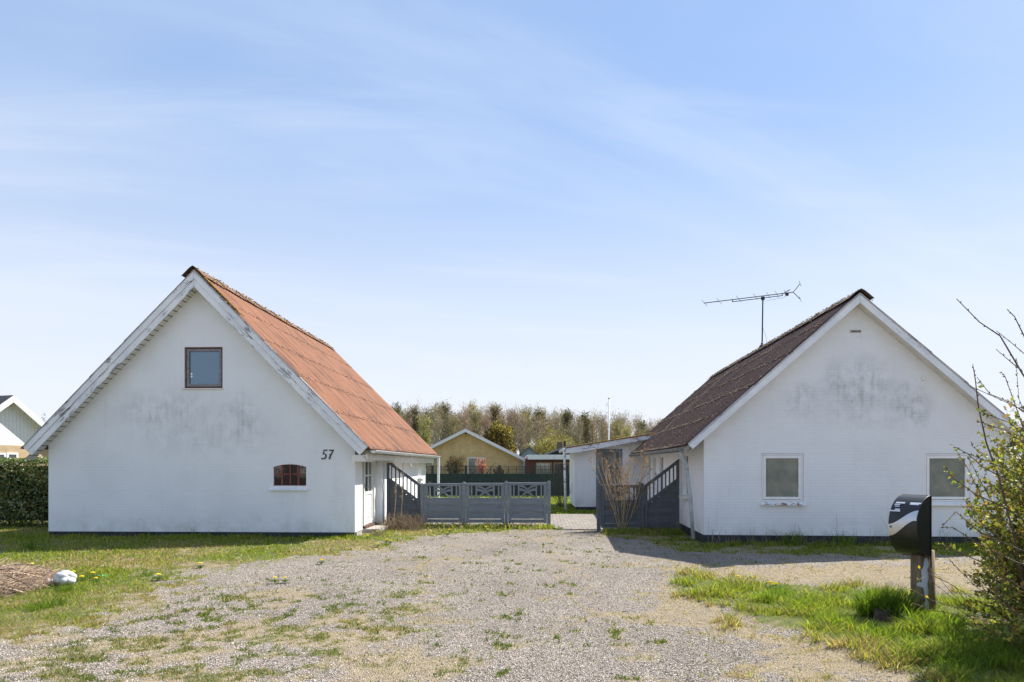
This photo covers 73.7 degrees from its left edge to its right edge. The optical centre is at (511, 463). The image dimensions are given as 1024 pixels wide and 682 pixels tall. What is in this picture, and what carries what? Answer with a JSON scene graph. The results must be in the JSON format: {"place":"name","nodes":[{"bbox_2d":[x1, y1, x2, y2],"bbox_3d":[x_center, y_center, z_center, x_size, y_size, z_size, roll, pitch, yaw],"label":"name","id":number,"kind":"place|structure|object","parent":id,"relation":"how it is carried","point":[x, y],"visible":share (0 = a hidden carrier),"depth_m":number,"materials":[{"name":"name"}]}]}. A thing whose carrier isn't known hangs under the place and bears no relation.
{"place":"outdoors","nodes":[
{"label":"outdoors","id":0,"kind":"place"},
{"bbox_2d":[426,429,527,473],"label":"brick house","id":1,"kind":"structure","parent":0,"point":[471,447],"depth_m":51.95,"materials":[{"name":"yellow"}]},
{"bbox_2d":[426,457,436,471],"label":"window","id":2,"kind":"structure","parent":1,"relation":"in","point":[427,457],"depth_m":51.98,"materials":[{"name":"grey"}]},
{"bbox_2d":[468,457,483,473],"bbox_3d":[-2.758,0.273,51.949,1.248,1.532,0.040,0,0,1],"label":"window","id":3,"kind":"structure","parent":1,"relation":"in","point":[469,458],"depth_m":51.94,"materials":[{"name":"grey"}]},
{"bbox_2d":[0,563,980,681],"bbox_3d":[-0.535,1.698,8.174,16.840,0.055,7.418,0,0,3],"label":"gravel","id":4,"kind":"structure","parent":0,"point":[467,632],"depth_m":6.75,"materials":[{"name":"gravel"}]},
{"bbox_2d":[0,469,1023,681],"bbox_3d":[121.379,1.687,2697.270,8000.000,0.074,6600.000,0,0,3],"label":"ground","id":5,"kind":"structure","parent":0,"point":[490,544],"depth_m":7.90,"materials":[{"name":"gravel"}]},
{"bbox_2d":[0,457,47,526],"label":"hedge","id":6,"kind":"object","parent":5,"relation":"on","point":[24,494],"visible":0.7,"depth_m":18.46,"materials":[{"name":"green plant"}]},
{"bbox_2d":[0,395,47,465],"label":"neighbour house","id":7,"kind":"structure","parent":5,"relation":"on","point":[21,423],"depth_m":27.26,"materials":[{"name":"white paint"}]},
{"bbox_2d":[6,453,17,465],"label":"window","id":8,"kind":"structure","parent":7,"relation":"in","point":[10,455],"depth_m":27.11,"materials":[{"name":"white paint"}]},
{"bbox_2d":[0,556,72,600],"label":"twig pile","id":9,"kind":"object","parent":5,"relation":"on","point":[13,579],"visible":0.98,"depth_m":9.22,"materials":[{"name":"plant"}]},
{"bbox_2d":[48,570,76,585],"bbox_3d":[-6.251,1.594,9.514,0.381,0.231,0.279,0,0,32],"label":"white stone","id":10,"kind":"object","parent":5,"relation":"on","point":[66,577],"visible":0.84,"depth_m":9.42,"materials":[{"name":"stone"}]},
{"bbox_2d":[76,575,88,580],"bbox_3d":[-6.187,1.658,9.822,0.228,0.106,0.200,0,0,44],"label":"dandelion","id":11,"kind":"object","parent":5,"relation":"on","point":[81,578],"visible":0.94,"depth_m":9.82,"materials":[{"name":"yellow plant"}]},
{"bbox_2d":[151,573,168,579],"bbox_3d":[-5.128,1.649,9.914,0.271,0.126,0.238,0,0,5],"label":"dandelion","id":12,"kind":"object","parent":5,"relation":"on","point":[157,578],"visible":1,"depth_m":9.90,"materials":[{"name":"yellow plant"}]},
{"bbox_2d":[20,265,440,536],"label":"white house","id":13,"kind":"structure","parent":5,"relation":"on","point":[204,402],"depth_m":15.88,"materials":[{"name":"paint"}]},
{"bbox_2d":[182,347,222,389],"bbox_3d":[-7.180,-2.220,15.905,0.963,0.982,0.140,0,0,2],"label":"window","id":14,"kind":"structure","parent":13,"relation":"in","point":[203,365],"depth_m":15.92,"materials":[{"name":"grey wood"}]},
{"bbox_2d":[269,464,307,490],"bbox_3d":[-5.169,0.305,15.803,0.887,0.623,0.126,0,0,2],"label":"iron window","id":15,"kind":"structure","parent":13,"relation":"in","point":[287,474],"depth_m":15.85,"materials":[{"name":"glass"}]},
{"bbox_2d":[362,449,375,528],"bbox_3d":[-3.695,0.620,17.454,0.170,1.960,1.141,0,0,2],"label":"door","id":16,"kind":"structure","parent":13,"relation":"in","point":[368,468],"depth_m":17.51,"materials":[{"name":"beige paint"}]},
{"bbox_2d":[393,466,398,522],"bbox_3d":[-3.077,0.890,18.075,0.128,1.661,0.107,0,0,-31],"label":"dry stalk","id":17,"kind":"object","parent":5,"relation":"on","point":[395,491],"visible":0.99,"depth_m":18.08,"materials":[{"name":"plant"}]},
{"bbox_2d":[391,401,402,411],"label":"pine tree","id":18,"kind":"object","parent":5,"relation":"on","point":[394,406],"visible":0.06,"depth_m":209.99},
{"bbox_2d":[394,406,404,416],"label":"pine tree","id":19,"kind":"object","parent":5,"relation":"on","point":[397,412],"visible":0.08,"depth_m":190.94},
{"bbox_2d":[399,472,403,513],"bbox_3d":[-2.914,0.964,18.076,0.112,1.514,0.105,0,0,38],"label":"dry stalk","id":20,"kind":"object","parent":5,"relation":"on","point":[402,489],"visible":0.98,"depth_m":18.08,"materials":[{"name":"plant"}]},
{"bbox_2d":[404,413,413,426],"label":"bare tree","id":21,"kind":"object","parent":5,"relation":"on","point":[409,421],"visible":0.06,"depth_m":173.18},
{"bbox_2d":[404,396,421,422],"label":"bare tree","id":22,"kind":"object","parent":5,"relation":"on","point":[412,408],"visible":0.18,"depth_m":213.46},
{"bbox_2d":[408,405,421,434],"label":"tree","id":23,"kind":"object","parent":5,"relation":"on","point":[415,427],"visible":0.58,"depth_m":186.40,"materials":[{"name":"plant"}]},
{"bbox_2d":[415,413,434,445],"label":"fresh green tree","id":24,"kind":"object","parent":5,"relation":"on","point":[423,435],"visible":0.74,"depth_m":166.34,"materials":[{"name":"plant"}]},
{"bbox_2d":[418,406,437,443],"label":"bare tree","id":25,"kind":"object","parent":5,"relation":"on","point":[423,416],"visible":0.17,"depth_m":190.76,"materials":[{"name":"plant"}]},
{"bbox_2d":[426,398,446,444],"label":"bare tree","id":26,"kind":"object","parent":5,"relation":"on","point":[434,419],"visible":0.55,"depth_m":187.71,"materials":[{"name":"plant"}]},
{"bbox_2d":[430,402,443,443],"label":"larch tree","id":27,"kind":"object","parent":5,"relation":"on","point":[439,415],"visible":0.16,"depth_m":209.33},
{"bbox_2d":[428,411,447,442],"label":"bare tree","id":28,"kind":"object","parent":5,"relation":"on","point":[437,430],"visible":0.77,"depth_m":165.40,"materials":[{"name":"plant"}]},
{"bbox_2d":[431,399,453,440],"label":"budding tree","id":29,"kind":"object","parent":5,"relation":"on","point":[440,411],"visible":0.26,"depth_m":214.17,"materials":[{"name":"plant"}]},
{"bbox_2d":[438,404,451,438],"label":"pine tree","id":30,"kind":"object","parent":5,"relation":"on","point":[444,406],"visible":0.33,"depth_m":212.73,"materials":[{"name":"plant"}]},
{"bbox_2d":[440,403,460,439],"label":"bare tree","id":31,"kind":"object","parent":5,"relation":"on","point":[446,418],"visible":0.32,"depth_m":195.55,"materials":[{"name":"plant"}]},
{"bbox_2d":[445,405,460,436],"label":"bare tree","id":32,"kind":"object","parent":5,"relation":"on","point":[452,413],"visible":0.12,"depth_m":195.26,"materials":[{"name":"plant"}]},
{"bbox_2d":[444,414,462,437],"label":"budding tree","id":33,"kind":"object","parent":5,"relation":"on","point":[453,422],"visible":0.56,"depth_m":165.90,"materials":[{"name":"plant"}]},
{"bbox_2d":[443,455,465,473],"bbox_3d":[-3.914,0.543,46.060,2.163,2.418,1.926,0,0,-37],"label":"brown bush","id":34,"kind":"object","parent":5,"relation":"on","point":[453,461],"visible":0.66,"depth_m":45.73,"materials":[{"name":"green plant"}]},
{"bbox_2d":[445,406,465,429],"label":"bare tree","id":35,"kind":"object","parent":5,"relation":"on","point":[458,418],"visible":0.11,"depth_m":194.59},
{"bbox_2d":[456,404,475,431],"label":"bare tree","id":36,"kind":"object","parent":5,"relation":"on","point":[465,422],"visible":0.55,"depth_m":172.44,"materials":[{"name":"plant"}]},
{"bbox_2d":[387,463,550,525],"bbox_3d":[-1.182,0.807,18.520,4.454,1.887,0.095,0,0,1],"label":"garden fence","id":37,"kind":"object","parent":5,"relation":"on","point":[505,508],"visible":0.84,"depth_m":18.50,"materials":[{"name":"wood"}]},
{"bbox_2d":[458,403,481,429],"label":"bare tree","id":38,"kind":"object","parent":5,"relation":"on","point":[468,413],"visible":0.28,"depth_m":194.33,"materials":[{"name":"plant"}]},
{"bbox_2d":[464,399,479,434],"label":"fresh green tree","id":39,"kind":"object","parent":5,"relation":"on","point":[472,413],"visible":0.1,"depth_m":205.87,"materials":[{"name":"plant"}]},
{"bbox_2d":[468,406,483,434],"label":"budding tree","id":40,"kind":"object","parent":5,"relation":"on","point":[475,415],"visible":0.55,"depth_m":188.57,"materials":[{"name":"plant"}]},
{"bbox_2d":[468,457,495,473],"bbox_3d":[-2.115,0.648,44.044,1.787,2.207,1.906,0,0,15],"label":"pink shrub","id":41,"kind":"object","parent":5,"relation":"on","point":[480,463],"visible":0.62,"depth_m":43.92,"materials":[{"name":"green plant"}]},
{"bbox_2d":[477,410,491,437],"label":"bare tree","id":42,"kind":"object","parent":5,"relation":"on","point":[485,422],"visible":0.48,"depth_m":174.42,"materials":[{"name":"plant"}]},
{"bbox_2d":[474,411,494,435],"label":"larch tree","id":43,"kind":"object","parent":5,"relation":"on","point":[485,424],"visible":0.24,"depth_m":186.39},
{"bbox_2d":[482,401,507,424],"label":"budding tree","id":44,"kind":"object","parent":5,"relation":"on","point":[492,411],"visible":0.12,"depth_m":205.23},
{"bbox_2d":[488,404,503,432],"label":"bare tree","id":45,"kind":"object","parent":5,"relation":"on","point":[494,416],"visible":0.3,"depth_m":196.70,"materials":[{"name":"plant"}]},
{"bbox_2d":[426,465,569,496],"bbox_3d":[-1.518,0.910,35.361,12.325,1.680,0.110,0,0,3],"label":"green fence","id":46,"kind":"object","parent":5,"relation":"on","point":[431,477],"visible":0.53,"depth_m":35.32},
{"bbox_2d":[485,420,519,452],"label":"evergreen tree","id":47,"kind":"object","parent":5,"relation":"on","point":[498,437],"visible":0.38,"depth_m":65.23,"materials":[{"name":"green plant"}]},
{"bbox_2d":[497,409,513,426],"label":"larch tree","id":48,"kind":"object","parent":5,"relation":"on","point":[503,418],"visible":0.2,"depth_m":188.35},
{"bbox_2d":[503,402,518,443],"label":"bare tree","id":49,"kind":"object","parent":5,"relation":"on","point":[511,423],"visible":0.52,"depth_m":177.08,"materials":[{"name":"plant"}]},
{"bbox_2d":[506,408,519,449],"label":"budding tree","id":50,"kind":"object","parent":5,"relation":"on","point":[515,418],"visible":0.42,"depth_m":192.00,"materials":[{"name":"plant"}]},
{"bbox_2d":[514,405,530,451],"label":"bare tree","id":51,"kind":"object","parent":5,"relation":"on","point":[522,432],"visible":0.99,"depth_m":174.25,"materials":[{"name":"plant"}]},
{"bbox_2d":[514,411,531,451],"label":"bare tree","id":52,"kind":"object","parent":5,"relation":"on","point":[519,436],"visible":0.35,"depth_m":186.26,"materials":[{"name":"plant"}]},
{"bbox_2d":[515,409,534,448],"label":"fresh green tree","id":53,"kind":"object","parent":5,"relation":"on","point":[527,418],"visible":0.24,"depth_m":191.36,"materials":[{"name":"plant"}]},
{"bbox_2d":[518,404,534,443],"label":"budding tree","id":54,"kind":"object","parent":5,"relation":"on","point":[524,406],"visible":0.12,"depth_m":208.09,"materials":[{"name":"plant"}]},
{"bbox_2d":[523,435,543,453],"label":"willow tree","id":55,"kind":"object","parent":5,"relation":"on","point":[535,446],"visible":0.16,"depth_m":94.69,"materials":[{"name":"green plant"}]},
{"bbox_2d":[528,409,545,448],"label":"bare tree","id":56,"kind":"object","parent":5,"relation":"on","point":[537,431],"visible":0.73,"depth_m":168.34,"materials":[{"name":"plant"}]},
{"bbox_2d":[529,407,547,454],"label":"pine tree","id":57,"kind":"object","parent":5,"relation":"on","point":[538,414],"visible":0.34,"depth_m":186.57,"materials":[{"name":"plant"}]},
{"bbox_2d":[530,398,547,440],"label":"bare tree","id":58,"kind":"object","parent":5,"relation":"on","point":[536,414],"visible":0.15,"depth_m":207.01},
{"bbox_2d":[534,413,551,442],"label":"bare tree","id":59,"kind":"object","parent":5,"relation":"on","point":[547,433],"visible":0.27,"depth_m":186.35,"materials":[{"name":"plant"}]},
{"bbox_2d":[525,455,569,473],"bbox_3d":[4.126,0.515,52.654,5.806,2.369,6.700,0,0,6],"label":"timber annex","id":60,"kind":"object","parent":5,"relation":"on","point":[540,460],"visible":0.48,"depth_m":49.80,"materials":[{"name":"red"}]},
{"bbox_2d":[536,463,551,473],"bbox_3d":[2.314,0.349,49.867,1.147,0.897,0.040,0,0,6],"label":"window","id":61,"kind":"structure","parent":60,"relation":"in","point":[541,464],"depth_m":49.87,"materials":[{"name":"beige"}]},
{"bbox_2d":[554,463,569,473],"bbox_3d":[3.613,0.348,49.740,1.166,0.895,0.040,0,0,6],"label":"window","id":62,"kind":"structure","parent":60,"relation":"in","point":[557,463],"depth_m":49.75,"materials":[{"name":"beige"}]},
{"bbox_2d":[544,409,557,441],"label":"bare tree","id":63,"kind":"object","parent":5,"relation":"on","point":[550,423],"visible":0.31,"depth_m":197.32,"materials":[{"name":"plant"}]},
{"bbox_2d":[529,425,576,454],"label":"willow tree","id":64,"kind":"object","parent":5,"relation":"on","point":[550,444],"visible":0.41,"depth_m":91.57,"materials":[{"name":"green plant"}]},
{"bbox_2d":[537,456,571,506],"bbox_3d":[1.854,0.627,26.775,1.376,2.193,1.362,0,0,45],"label":"bare shrub","id":65,"kind":"object","parent":5,"relation":"on","point":[558,493],"visible":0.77,"depth_m":26.70,"materials":[{"name":"brown plant"}]},
{"bbox_2d":[548,407,564,442],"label":"bare tree","id":66,"kind":"object","parent":5,"relation":"on","point":[558,421],"visible":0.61,"depth_m":176.82,"materials":[{"name":"plant"}]},
{"bbox_2d":[548,409,564,441],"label":"bare tree","id":67,"kind":"object","parent":5,"relation":"on","point":[555,424],"visible":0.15,"depth_m":194.03,"materials":[{"name":"plant"}]},
{"bbox_2d":[561,407,575,442],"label":"pine tree","id":68,"kind":"object","parent":5,"relation":"on","point":[570,419],"visible":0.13,"depth_m":206.48,"materials":[{"name":"plant"}]},
{"bbox_2d":[560,411,577,443],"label":"pine tree","id":69,"kind":"object","parent":5,"relation":"on","point":[567,417],"visible":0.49,"depth_m":186.86,"materials":[{"name":"plant"}]},
{"bbox_2d":[562,417,577,444],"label":"bare tree","id":70,"kind":"object","parent":5,"relation":"on","point":[570,431],"visible":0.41,"depth_m":166.34,"materials":[{"name":"plant"}]},
{"bbox_2d":[573,414,585,444],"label":"bare tree","id":71,"kind":"object","parent":5,"relation":"on","point":[578,434],"visible":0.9,"depth_m":166.70,"materials":[{"name":"plant"}]},
{"bbox_2d":[572,418,590,444],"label":"budding tree","id":72,"kind":"object","parent":5,"relation":"on","point":[574,433],"visible":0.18,"depth_m":196.98,"materials":[{"name":"plant"}]},
{"bbox_2d":[573,411,595,444],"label":"pine tree","id":73,"kind":"object","parent":5,"relation":"on","point":[584,417],"visible":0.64,"depth_m":193.38,"materials":[{"name":"plant"}]},
{"bbox_2d":[583,412,600,441],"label":"bare tree","id":74,"kind":"object","parent":5,"relation":"on","point":[593,428],"visible":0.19,"depth_m":213.17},
{"bbox_2d":[586,414,599,442],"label":"bare tree","id":75,"kind":"object","parent":5,"relation":"on","point":[592,433],"visible":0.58,"depth_m":196.03,"materials":[{"name":"plant"}]},
{"bbox_2d":[591,409,602,441],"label":"bare tree","id":76,"kind":"object","parent":5,"relation":"on","point":[597,420],"visible":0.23,"depth_m":216.12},
{"bbox_2d":[592,414,610,441],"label":"bare tree","id":77,"kind":"object","parent":5,"relation":"on","point":[601,420],"visible":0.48,"depth_m":185.87,"materials":[{"name":"plant"}]},
{"bbox_2d":[596,419,607,441],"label":"bare tree","id":78,"kind":"object","parent":5,"relation":"on","point":[602,435],"visible":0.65,"depth_m":166.55,"materials":[{"name":"plant"}]},
{"bbox_2d":[559,433,653,510],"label":"house wing","id":79,"kind":"structure","parent":5,"relation":"on","point":[584,480],"depth_m":24.88,"materials":[{"name":"paint"}]},
{"bbox_2d":[596,449,621,509],"bbox_3d":[3.543,0.566,24.920,0.964,2.227,0.080,0,0,2],"label":"door","id":80,"kind":"structure","parent":79,"relation":"in","point":[605,453],"depth_m":24.90,"materials":[{"name":"wood"}]},
{"bbox_2d":[606,398,609,439],"bbox_3d":[7.732,-1.801,55.004,0.308,7.002,0.160,0,0,3],"label":"flagpole","id":81,"kind":"object","parent":5,"relation":"on","point":[608,419],"visible":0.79,"depth_m":54.97,"materials":[{"name":"metal"}]},
{"bbox_2d":[603,421,614,438],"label":"bare tree","id":82,"kind":"object","parent":5,"relation":"on","point":[611,431],"visible":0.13,"depth_m":188.90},
{"bbox_2d":[610,419,627,439],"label":"fresh green tree","id":83,"kind":"object","parent":5,"relation":"on","point":[617,430],"visible":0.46,"depth_m":165.46,"materials":[{"name":"plant"}]},
{"bbox_2d":[611,407,626,435],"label":"bare tree","id":84,"kind":"object","parent":5,"relation":"on","point":[616,419],"visible":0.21,"depth_m":192.00,"materials":[{"name":"plant"}]},
{"bbox_2d":[614,414,632,429],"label":"bare tree","id":85,"kind":"object","parent":5,"relation":"on","point":[622,421],"visible":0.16,"depth_m":208.09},
{"bbox_2d":[589,429,658,528],"bbox_3d":[2.770,0.421,17.174,1.723,2.607,1.255,0,0,32],"label":"twiggy shrub","id":86,"kind":"object","parent":5,"relation":"on","point":[622,497],"visible":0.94,"depth_m":17.19,"materials":[{"name":"brown plant"}]},
{"bbox_2d":[619,410,632,433],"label":"bare tree","id":87,"kind":"object","parent":5,"relation":"on","point":[625,418],"visible":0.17,"depth_m":217.70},
{"bbox_2d":[622,425,632,436],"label":"fresh green tree","id":88,"kind":"object","parent":5,"relation":"on","point":[627,432],"visible":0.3,"depth_m":172.28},
{"bbox_2d":[622,413,638,435],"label":"bare tree","id":89,"kind":"object","parent":5,"relation":"on","point":[630,425],"visible":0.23,"depth_m":211.22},
{"bbox_2d":[631,417,639,435],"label":"larch tree","id":90,"kind":"object","parent":5,"relation":"on","point":[636,427],"visible":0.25,"depth_m":197.78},
{"bbox_2d":[597,459,678,530],"bbox_3d":[3.195,0.807,17.315,2.078,1.886,0.095,0,0,2],"label":"garden fence","id":91,"kind":"object","parent":5,"relation":"on","point":[664,512],"visible":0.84,"depth_m":17.29,"materials":[{"name":"wood"}]},
{"bbox_2d":[629,413,647,434],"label":"bare tree","id":92,"kind":"object","parent":5,"relation":"on","point":[637,422],"visible":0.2,"depth_m":204.99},
{"bbox_2d":[634,424,646,434],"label":"bare tree","id":93,"kind":"object","parent":5,"relation":"on","point":[640,432],"visible":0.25,"depth_m":174.59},
{"bbox_2d":[637,419,649,433],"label":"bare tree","id":94,"kind":"object","parent":5,"relation":"on","point":[644,425],"visible":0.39,"depth_m":193.25,"materials":[{"name":"plant"}]},
{"bbox_2d":[370,504,971,545],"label":"dry weeds","id":95,"kind":"object","parent":5,"relation":"on","point":[411,524],"visible":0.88,"depth_m":17.48,"materials":[{"name":"plant"}]},
{"bbox_2d":[629,288,1023,545],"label":"white house","id":96,"kind":"structure","parent":5,"relation":"on","point":[857,411],"depth_m":14.34,"materials":[{"name":"paint"}]},
{"bbox_2d":[651,457,655,488],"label":"window","id":97,"kind":"structure","parent":96,"relation":"in","point":[655,457],"depth_m":22.41,"materials":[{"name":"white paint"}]},
{"bbox_2d":[661,456,662,488],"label":"window","id":98,"kind":"structure","parent":96,"relation":"in","point":[661,456],"depth_m":20.91,"materials":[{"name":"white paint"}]},
{"bbox_2d":[679,454,687,498],"bbox_3d":[4.235,0.290,16.623,0.210,1.079,0.713,0,0,4],"label":"window","id":99,"kind":"structure","parent":96,"relation":"in","point":[686,455],"depth_m":16.88,"materials":[{"name":"white paint"}]},
{"bbox_2d":[705,282,801,346],"bbox_3d":[7.326,-4.498,20.847,3.245,2.055,0.606,0,0,0],"label":"tv aerial","id":100,"kind":"object","parent":96,"relation":"attached to","point":[763,298],"visible":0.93,"depth_m":20.84,"materials":[{"name":"metal"}]},
{"bbox_2d":[760,454,805,505],"bbox_3d":[5.713,0.333,14.423,0.922,1.087,0.165,0,0,4],"label":"window","id":101,"kind":"structure","parent":96,"relation":"in","point":[781,474],"depth_m":14.44,"materials":[{"name":"white paint"}]},
{"bbox_2d":[925,454,973,505],"bbox_3d":[9.053,0.329,14.189,0.962,1.070,0.165,0,0,4],"label":"window","id":102,"kind":"structure","parent":96,"relation":"in","point":[938,485],"depth_m":14.21,"materials":[{"name":"white paint"}]},
{"bbox_2d":[873,608,892,622],"bbox_3d":[3.950,1.635,7.265,0.205,0.190,0.202,0,0,39],"label":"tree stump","id":103,"kind":"object","parent":5,"relation":"on","point":[879,615],"visible":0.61,"depth_m":7.21,"materials":[{"name":"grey wood"}]},
{"bbox_2d":[910,550,935,613],"bbox_3d":[4.589,1.355,7.623,0.250,0.790,0.250,0,0,-32],"label":"mailbox post","id":104,"kind":"object","parent":5,"relation":"on","point":[927,585],"visible":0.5,"depth_m":7.53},
{"bbox_2d":[888,494,931,567],"bbox_3d":[4.401,0.744,7.557,0.311,0.796,0.314,0,0,-32],"label":"mailbox","id":105,"kind":"object","parent":104,"relation":"on","point":[910,525],"visible":1,"depth_m":7.49,"materials":[{"name":"black metal"}]},
{"bbox_2d":[910,299,1023,661],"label":"leafing shrub","id":106,"kind":"object","parent":5,"relation":"on","point":[1005,544],"visible":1,"depth_m":5.93,"materials":[{"name":"green plant"}]},
{"bbox_2d":[0,495,1023,681],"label":"grass","id":107,"kind":"structure","parent":0,"point":[880,646],"depth_m":8.34,"materials":[{"name":"plant"}]},
{"bbox_2d":[0,0,1023,460],"label":"sky","id":108,"kind":"structure","parent":0,"point":[509,202],"materials":[{"name":"blue"}]},
{"bbox_2d":[519,446,538,473],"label":"shed","id":109,"kind":"structure","parent":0,"point":[528,450],"depth_m":79.96,"materials":[{"name":"grey"}]},
{"bbox_2d":[425,514,661,529],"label":"paved path","id":110,"kind":"structure","parent":0,"point":[577,521],"depth_m":19.54,"materials":[{"name":"concrete"}]},
{"bbox_2d":[543,441,573,454],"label":"dark house","id":111,"kind":"structure","parent":0,"point":[560,445],"depth_m":69.93,"materials":[{"name":"brick"}]}
]}

